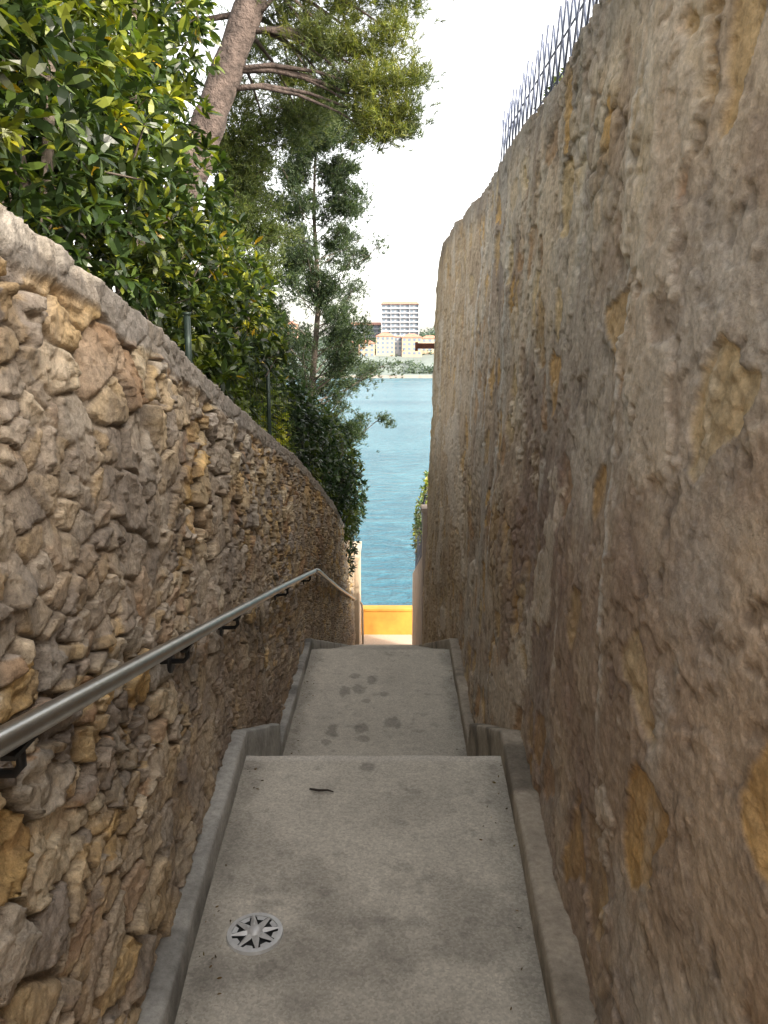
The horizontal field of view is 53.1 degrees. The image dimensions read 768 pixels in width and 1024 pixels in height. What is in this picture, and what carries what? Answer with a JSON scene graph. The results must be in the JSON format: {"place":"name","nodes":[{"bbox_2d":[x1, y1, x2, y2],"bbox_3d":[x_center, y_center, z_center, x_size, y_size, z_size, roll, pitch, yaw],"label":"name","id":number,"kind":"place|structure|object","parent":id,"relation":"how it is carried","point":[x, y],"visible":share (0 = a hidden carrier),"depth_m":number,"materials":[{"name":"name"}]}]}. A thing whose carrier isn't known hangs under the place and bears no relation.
{"place":"outdoors","nodes":[
{"label":"outdoors","id":0,"kind":"place"},
{"bbox_2d":[73,0,598,338],"label":"sky","id":1,"kind":"structure","parent":0,"point":[485,47],"materials":[{"name":"white"}]},
{"bbox_2d":[281,330,434,374],"bbox_3d":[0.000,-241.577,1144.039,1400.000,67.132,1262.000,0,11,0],"label":"distant hill","id":2,"kind":"structure","parent":0,"point":[427,359],"depth_m":565.85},
{"bbox_2d":[263,326,434,373],"bbox_3d":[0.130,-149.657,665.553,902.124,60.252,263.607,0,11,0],"label":"distant trees","id":3,"kind":"object","parent":2,"relation":"on","point":[423,334],"visible":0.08,"depth_m":553.43,"materials":[{"name":"green plant"}]},
{"bbox_2d":[353,325,380,340],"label":"walls","id":4,"kind":"structure","parent":2,"relation":"on","point":[372,330],"depth_m":637.65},
{"bbox_2d":[352,326,380,340],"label":"windows","id":5,"kind":"structure","parent":4,"relation":"attached to","point":[374,331],"depth_m":638.13,"materials":[{"name":"grey glass"}]},
{"bbox_2d":[352,322,380,324],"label":"roof","id":6,"kind":"structure","parent":4,"relation":"on","point":[376,323],"depth_m":640.26,"materials":[{"name":"tile"}]},
{"bbox_2d":[359,341,375,355],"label":"villa","id":7,"kind":"object","parent":2,"relation":"on","point":[368,350],"visible":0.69,"depth_m":575.42,"materials":[{"name":"beige paint"}]},
{"bbox_2d":[360,344,372,355],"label":"windows","id":8,"kind":"structure","parent":7,"relation":"in","point":[366,354],"depth_m":575.47,"materials":[{"name":"grey glass"}]},
{"bbox_2d":[355,328,380,337],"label":"balconies","id":9,"kind":"structure","parent":2,"relation":"on","point":[372,333],"depth_m":636.99,"materials":[{"name":"grey concrete"}]},
{"bbox_2d":[375,332,394,355],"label":"villa","id":10,"kind":"object","parent":2,"relation":"on","point":[385,345],"visible":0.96,"depth_m":578.79,"materials":[{"name":"beige paint"}]},
{"bbox_2d":[377,337,393,352],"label":"windows","id":11,"kind":"structure","parent":10,"relation":"in","point":[378,338],"depth_m":578.85,"materials":[{"name":"grey glass"}]},
{"bbox_2d":[395,335,401,354],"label":"villa","id":12,"kind":"object","parent":2,"relation":"on","point":[398,344],"visible":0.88,"depth_m":582.68,"materials":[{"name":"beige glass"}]},
{"bbox_2d":[381,304,418,335],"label":"balconies","id":13,"kind":"structure","parent":2,"relation":"on","point":[409,321],"depth_m":620.59,"materials":[{"name":"white concrete"}]},
{"bbox_2d":[382,304,417,336],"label":"walls","id":14,"kind":"structure","parent":2,"relation":"on","point":[399,319],"depth_m":621.80,"materials":[{"name":"white paint"}]},
{"bbox_2d":[381,302,418,303],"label":"roof","id":15,"kind":"structure","parent":14,"relation":"on","point":[399,303],"depth_m":620.20,"materials":[{"name":"tile"}]},
{"bbox_2d":[383,305,417,334],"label":"windows","id":16,"kind":"structure","parent":14,"relation":"attached to","point":[402,315],"depth_m":621.76,"materials":[{"name":"grey glass"}]},
{"bbox_2d":[401,334,422,356],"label":"villa","id":17,"kind":"object","parent":2,"relation":"on","point":[408,343],"visible":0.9,"depth_m":576.97,"materials":[{"name":"beige paint"}]},
{"bbox_2d":[403,338,420,354],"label":"windows","id":18,"kind":"structure","parent":17,"relation":"in","point":[404,339],"depth_m":577.02,"materials":[{"name":"grey glass"}]},
{"bbox_2d":[422,335,434,353],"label":"villa","id":19,"kind":"object","parent":2,"relation":"on","point":[428,339],"visible":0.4,"depth_m":586.25,"materials":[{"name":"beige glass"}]},
{"bbox_2d":[423,339,434,350],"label":"windows","id":20,"kind":"structure","parent":19,"relation":"in","point":[424,340],"depth_m":585.96,"materials":[{"name":"grey glass"}]},
{"bbox_2d":[286,378,432,604],"bbox_3d":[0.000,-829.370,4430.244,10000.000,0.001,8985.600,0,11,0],"label":"sea","id":21,"kind":"structure","parent":0,"point":[397,466],"depth_m":54.19,"materials":[{"name":"liquid"}]},
{"bbox_2d":[296,375,431,377],"bbox_3d":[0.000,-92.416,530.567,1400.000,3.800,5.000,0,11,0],"label":"quay wall","id":22,"kind":"structure","parent":21,"relation":"in","point":[409,376],"depth_m":527.89,"materials":[{"name":"stone"}]},
{"bbox_2d":[175,635,550,1023],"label":"concrete path","id":23,"kind":"structure","parent":0,"point":[383,883],"depth_m":2.48,"materials":[{"name":"grey concrete"}]},
{"bbox_2d":[226,912,282,955],"bbox_3d":[-0.370,1.200,2.201,0.162,0.024,0.162,0,11,0],"label":"drain cover","id":24,"kind":"object","parent":23,"relation":"on","point":[253,934],"visible":1,"depth_m":2.19,"materials":[{"name":"metal"}]},
{"bbox_2d":[309,788,333,791],"bbox_3d":[-0.240,1.063,2.937,0.096,0.012,0.018,1,11,8],"label":"fallen twig","id":25,"kind":"object","parent":23,"relation":"on","point":[314,789],"visible":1,"depth_m":2.93,"materials":[{"name":"brown wood"}]},
{"bbox_2d":[183,653,521,1023],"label":"leaf litter","id":26,"kind":"object","parent":23,"relation":"on","point":[258,788],"visible":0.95,"depth_m":2.70,"materials":[{"name":"brown plant"}]},
{"bbox_3d":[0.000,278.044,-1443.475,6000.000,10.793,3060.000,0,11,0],"label":"ground","id":27,"kind":"structure","parent":0,"visible":0},
{"bbox_2d":[0,0,294,434],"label":"hedge","id":28,"kind":"object","parent":27,"relation":"on","point":[72,167],"visible":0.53,"depth_m":2.95,"materials":[{"name":"green plant"}]},
{"bbox_2d":[0,204,355,1023],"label":"stone wall","id":29,"kind":"structure","parent":27,"relation":"on","point":[158,488],"depth_m":1.69,"materials":[{"name":"brown stone"}]},
{"bbox_2d":[0,568,363,778],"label":"handrail","id":30,"kind":"object","parent":29,"relation":"attached to","point":[19,734],"visible":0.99,"depth_m":1.39,"materials":[{"name":"silver metal"}]},
{"bbox_2d":[182,312,311,466],"bbox_3d":[-0.760,-0.194,7.316,0.030,2.764,8.380,0,11,0],"label":"wire fence","id":31,"kind":"object","parent":29,"relation":"attached to","point":[187,335],"visible":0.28,"depth_m":5.00,"materials":[{"name":"green metal"}]},
{"bbox_2d":[180,342,300,451],"bbox_3d":[-1.086,-0.615,5.690,0.693,1.248,3.551,0,11,0],"label":"shrub","id":32,"kind":"object","parent":27,"relation":"on","point":[240,402],"visible":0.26,"depth_m":4.75,"materials":[{"name":"green plant"}]},
{"bbox_2d":[197,104,306,358],"bbox_3d":[-1.915,-2.048,9.946,1.906,5.952,1.860,0,11,0],"label":"juniper tree","id":33,"kind":"object","parent":27,"relation":"on","point":[248,174],"visible":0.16,"depth_m":9.37,"materials":[{"name":"green plant"}]},
{"bbox_2d":[70,0,460,292],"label":"pine tree","id":34,"kind":"object","parent":27,"relation":"on","point":[306,37],"visible":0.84,"depth_m":8.23,"materials":[{"name":"green plant"}]},
{"bbox_2d":[251,361,369,576],"bbox_3d":[-0.997,-0.196,9.279,1.610,3.472,5.789,0,11,0],"label":"shrub","id":35,"kind":"object","parent":27,"relation":"on","point":[335,472],"visible":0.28,"depth_m":8.80,"materials":[{"name":"green plant"}]},
{"bbox_2d":[249,96,410,452],"bbox_3d":[-0.970,-2.541,11.740,2.829,7.252,2.781,-3,11,-17],"label":"juniper tree","id":36,"kind":"object","parent":27,"relation":"on","point":[337,172],"visible":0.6,"depth_m":11.14,"materials":[{"name":"green plant"}]},
{"bbox_2d":[361,605,411,634],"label":"parapet wall","id":37,"kind":"structure","parent":27,"relation":"on","point":[387,619],"depth_m":14.46,"materials":[{"name":"yellow paint"}]},
{"bbox_2d":[412,557,421,644],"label":"wall","id":38,"kind":"structure","parent":27,"relation":"on","point":[416,606],"depth_m":12.15,"materials":[{"name":"beige paint"}]},
{"bbox_2d":[415,496,425,567],"bbox_3d":[0.550,0.433,11.811,0.024,1.858,2.858,0,11,0],"label":"railing","id":39,"kind":"object","parent":38,"relation":"on","point":[418,553],"visible":0.27,"depth_m":11.82,"materials":[{"name":"metal"}]},
{"bbox_2d":[421,504,427,643],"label":"gate pillar","id":40,"kind":"structure","parent":27,"relation":"on","point":[424,509],"depth_m":10.30,"materials":[{"name":"beige paint"}]},
{"bbox_2d":[410,470,428,561],"bbox_3d":[0.590,0.120,11.880,0.426,1.806,2.728,0,11,0],"label":"climbing plant","id":41,"kind":"object","parent":40,"relation":"attached to","point":[417,525],"visible":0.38,"depth_m":11.37,"materials":[{"name":"green plant"}]},
{"bbox_2d":[422,0,767,1023],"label":"rendered stone wall","id":42,"kind":"structure","parent":27,"relation":"on","point":[596,578],"depth_m":1.62,"materials":[{"name":"brown stone"}]},
{"bbox_2d":[415,342,433,350],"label":"rusty beam","id":43,"kind":"structure","parent":42,"relation":"attached to","point":[424,345],"depth_m":9.76,"materials":[{"name":"metal"}]},
{"bbox_2d":[533,68,562,111],"bbox_3d":[0.939,-1.924,2.807,0.449,0.758,3.028,0,11,0],"label":"climbing plant","id":44,"kind":"object","parent":42,"relation":"on","point":[555,79],"visible":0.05,"depth_m":3.90,"materials":[{"name":"green plant"}]},
{"bbox_2d":[500,0,597,161],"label":"metal fence","id":45,"kind":"object","parent":42,"relation":"on","point":[515,121],"visible":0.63,"depth_m":3.30,"materials":[{"name":"silver metal"}]},
{"bbox_3d":[1.200,2.706,13.792,4.000,0.496,1.700,0,11,0],"label":"landing","id":46,"kind":"object","parent":27,"relation":"on","visible":0},
{"bbox_2d":[137,638,348,1023],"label":"kerb","id":47,"kind":"structure","parent":46,"relation":"on","point":[168,974],"depth_m":2.42,"materials":[{"name":"grey concrete"}]},
{"bbox_2d":[353,541,361,644],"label":"plaster wall","id":48,"kind":"structure","parent":46,"relation":"on","point":[357,591],"depth_m":13.20,"materials":[{"name":"beige paint"}]},
{"bbox_2d":[417,638,596,1023],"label":"kerb","id":49,"kind":"structure","parent":46,"relation":"on","point":[565,981],"depth_m":2.34,"materials":[{"name":"grey concrete"}]}
]}

